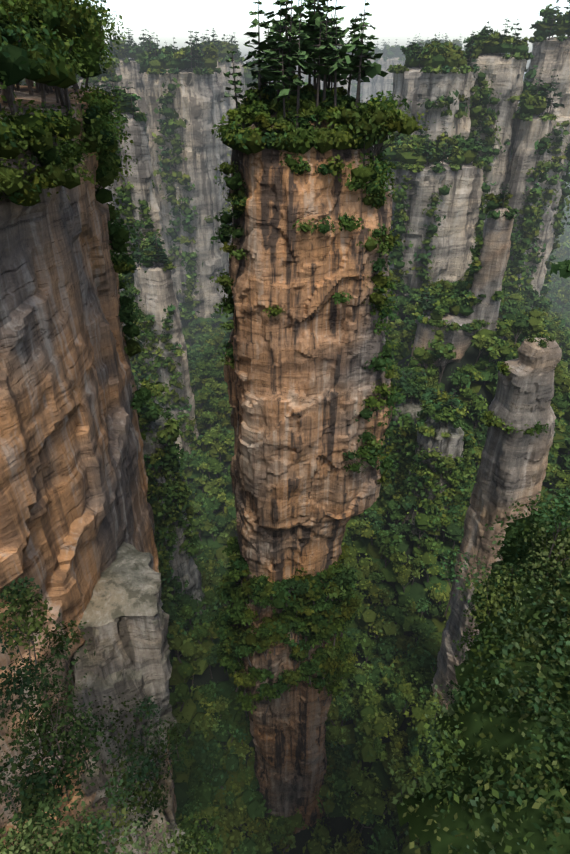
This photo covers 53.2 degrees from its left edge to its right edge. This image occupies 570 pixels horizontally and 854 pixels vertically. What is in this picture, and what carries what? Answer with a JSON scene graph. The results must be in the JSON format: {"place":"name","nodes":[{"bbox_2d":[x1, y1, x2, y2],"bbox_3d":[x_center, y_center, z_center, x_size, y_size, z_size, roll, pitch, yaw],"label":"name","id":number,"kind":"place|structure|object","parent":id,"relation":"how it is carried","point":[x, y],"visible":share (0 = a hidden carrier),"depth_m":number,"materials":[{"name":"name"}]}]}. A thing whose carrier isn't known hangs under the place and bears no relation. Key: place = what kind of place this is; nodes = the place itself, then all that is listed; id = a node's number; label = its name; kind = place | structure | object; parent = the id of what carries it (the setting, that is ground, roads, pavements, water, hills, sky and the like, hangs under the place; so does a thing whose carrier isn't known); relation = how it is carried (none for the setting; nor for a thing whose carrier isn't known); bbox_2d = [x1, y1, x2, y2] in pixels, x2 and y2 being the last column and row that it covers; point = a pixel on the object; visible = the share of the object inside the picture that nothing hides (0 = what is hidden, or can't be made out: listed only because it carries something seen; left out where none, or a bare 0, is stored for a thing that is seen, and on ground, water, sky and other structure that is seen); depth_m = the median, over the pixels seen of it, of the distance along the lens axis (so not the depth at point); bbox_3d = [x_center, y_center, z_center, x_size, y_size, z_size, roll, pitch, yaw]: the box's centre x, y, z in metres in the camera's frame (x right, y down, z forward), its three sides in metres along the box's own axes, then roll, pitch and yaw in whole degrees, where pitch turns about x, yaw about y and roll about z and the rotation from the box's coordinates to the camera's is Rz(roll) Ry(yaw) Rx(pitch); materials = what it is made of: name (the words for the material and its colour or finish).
{"place":"outdoors","nodes":[
{"label":"outdoors","id":0,"kind":"place"},
{"bbox_2d":[0,85,176,852],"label":"cliff","id":1,"kind":"structure","parent":0,"point":[76,510],"depth_m":45.64,"materials":[{"name":"brown stone"}]},
{"bbox_2d":[75,0,569,68],"label":"sky","id":2,"kind":"structure","parent":0,"point":[401,20],"materials":[{"name":"white"}]},
{"bbox_2d":[169,72,569,853],"bbox_3d":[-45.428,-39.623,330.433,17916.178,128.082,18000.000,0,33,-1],"label":"terrain","id":3,"kind":"structure","parent":0,"point":[339,826],"depth_m":169.98,"materials":[{"name":"green plant"}]},
{"bbox_2d":[70,77,117,112],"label":"wall","id":4,"kind":"structure","parent":3,"relation":"on","point":[91,83],"depth_m":330.19,"materials":[{"name":"grey stone"}]},
{"bbox_2d":[70,541,184,853],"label":"buttress block","id":5,"kind":"structure","parent":3,"relation":"on","point":[125,617],"depth_m":53.58,"materials":[{"name":"grey stone"}]},
{"bbox_2d":[114,59,148,142],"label":"wall","id":6,"kind":"structure","parent":3,"relation":"on","point":[131,73],"depth_m":401.27,"materials":[{"name":"grey stone"}]},
{"bbox_2d":[105,113,196,420],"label":"fin","id":7,"kind":"object","parent":3,"relation":"on","point":[139,179],"visible":0.04,"depth_m":223.26,"materials":[{"name":"grey stone"}]},
{"bbox_2d":[133,262,199,460],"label":"fin","id":8,"kind":"object","parent":3,"relation":"on","point":[153,284],"visible":0.25,"depth_m":238.96,"materials":[{"name":"grey stone"}]},
{"bbox_2d":[139,415,205,614],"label":"rock pillar","id":9,"kind":"structure","parent":3,"relation":"on","point":[184,567],"depth_m":160.40,"materials":[{"name":"grey stone"}]},
{"bbox_2d":[142,68,232,320],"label":"wall","id":10,"kind":"structure","parent":3,"relation":"on","point":[196,104],"depth_m":370.82,"materials":[{"name":"grey stone"}]},
{"bbox_2d":[215,58,244,208],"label":"wall","id":11,"kind":"structure","parent":3,"relation":"on","point":[228,103],"depth_m":435.79,"materials":[{"name":"grey stone"}]},
{"bbox_2d":[0,0,569,853],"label":"foliage","id":12,"kind":"object","parent":3,"relation":"on","point":[26,832],"visible":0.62,"depth_m":35.81,"materials":[{"name":"green plant"}]},
{"bbox_2d":[0,0,569,853],"bbox_3d":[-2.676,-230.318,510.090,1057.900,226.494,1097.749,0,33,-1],"label":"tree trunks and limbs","id":13,"kind":"object","parent":3,"relation":"on","point":[64,92],"depth_m":62.86,"materials":[{"name":"brown plant"}]},
{"bbox_2d":[96,0,569,425],"bbox_3d":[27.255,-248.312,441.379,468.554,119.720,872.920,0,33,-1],"label":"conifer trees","id":14,"kind":"object","parent":13,"relation":"on","point":[372,70],"visible":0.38,"depth_m":62.72,"materials":[{"name":"green plant"}]},
{"bbox_2d":[276,66,307,86],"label":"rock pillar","id":15,"kind":"structure","parent":3,"relation":"on","point":[304,76],"depth_m":745.50,"materials":[{"name":"grey stone"}]},
{"bbox_2d":[15,4,569,853],"bbox_3d":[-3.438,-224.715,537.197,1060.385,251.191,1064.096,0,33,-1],"label":"foliage","id":16,"kind":"object","parent":3,"relation":"on","point":[419,148],"visible":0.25,"depth_m":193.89,"materials":[{"name":"green plant"}]},
{"bbox_2d":[224,113,394,837],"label":"pillar","id":17,"kind":"structure","parent":3,"relation":"on","point":[300,380],"depth_m":77.66,"materials":[{"name":"brown stone"}]},
{"bbox_2d":[311,62,356,94],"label":"back wall","id":18,"kind":"structure","parent":3,"relation":"on","point":[344,86],"depth_m":728.21,"materials":[{"name":"grey stone"}]},
{"bbox_2d":[357,57,404,146],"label":"back wall","id":19,"kind":"structure","parent":3,"relation":"on","point":[375,85],"depth_m":703.12,"materials":[{"name":"grey stone"}]},
{"bbox_2d":[381,399,422,479],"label":"rock pillar","id":20,"kind":"structure","parent":3,"relation":"on","point":[413,407],"depth_m":185.46,"materials":[{"name":"grey stone"}]},
{"bbox_2d":[403,415,463,537],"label":"rock pillar","id":21,"kind":"structure","parent":3,"relation":"on","point":[453,443],"depth_m":169.88,"materials":[{"name":"grey stone"}]},
{"bbox_2d":[384,157,483,297],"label":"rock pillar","id":22,"kind":"structure","parent":3,"relation":"on","point":[453,241],"depth_m":253.06,"materials":[{"name":"grey stone"}]},
{"bbox_2d":[408,310,496,367],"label":"rock pillar","id":23,"kind":"structure","parent":3,"relation":"on","point":[460,339],"depth_m":206.36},
{"bbox_2d":[465,207,513,330],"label":"needle","id":24,"kind":"object","parent":3,"relation":"on","point":[493,256],"visible":0.23,"depth_m":195.35,"materials":[{"name":"grey stone"}]},
{"bbox_2d":[431,336,561,718],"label":"pillar","id":25,"kind":"structure","parent":3,"relation":"on","point":[513,465],"depth_m":99.79,"materials":[{"name":"grey stone"}]},
{"bbox_2d":[502,114,551,293],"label":"edge wall","id":26,"kind":"structure","parent":3,"relation":"on","point":[526,137],"depth_m":277.48,"materials":[{"name":"grey stone"}]},
{"bbox_2d":[510,36,569,308],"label":"edge wall","id":27,"kind":"structure","parent":3,"relation":"on","point":[551,54],"depth_m":299.76,"materials":[{"name":"grey stone"}]},
{"bbox_2d":[388,66,477,146],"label":"mesa","id":28,"kind":"structure","parent":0,"point":[415,85],"depth_m":254.09,"materials":[{"name":"grey stone"}]},
{"bbox_2d":[467,53,526,222],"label":"mesa","id":29,"kind":"structure","parent":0,"point":[505,76],"depth_m":269.55,"materials":[{"name":"grey stone"}]},
{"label":"near right cliff","id":30,"kind":"structure","parent":0,"visible":0},
{"bbox_2d":[396,502,569,853],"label":"thicket","id":31,"kind":"object","parent":30,"relation":"on","point":[506,738],"visible":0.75,"depth_m":20.03,"materials":[{"name":"green plant"}]}
]}

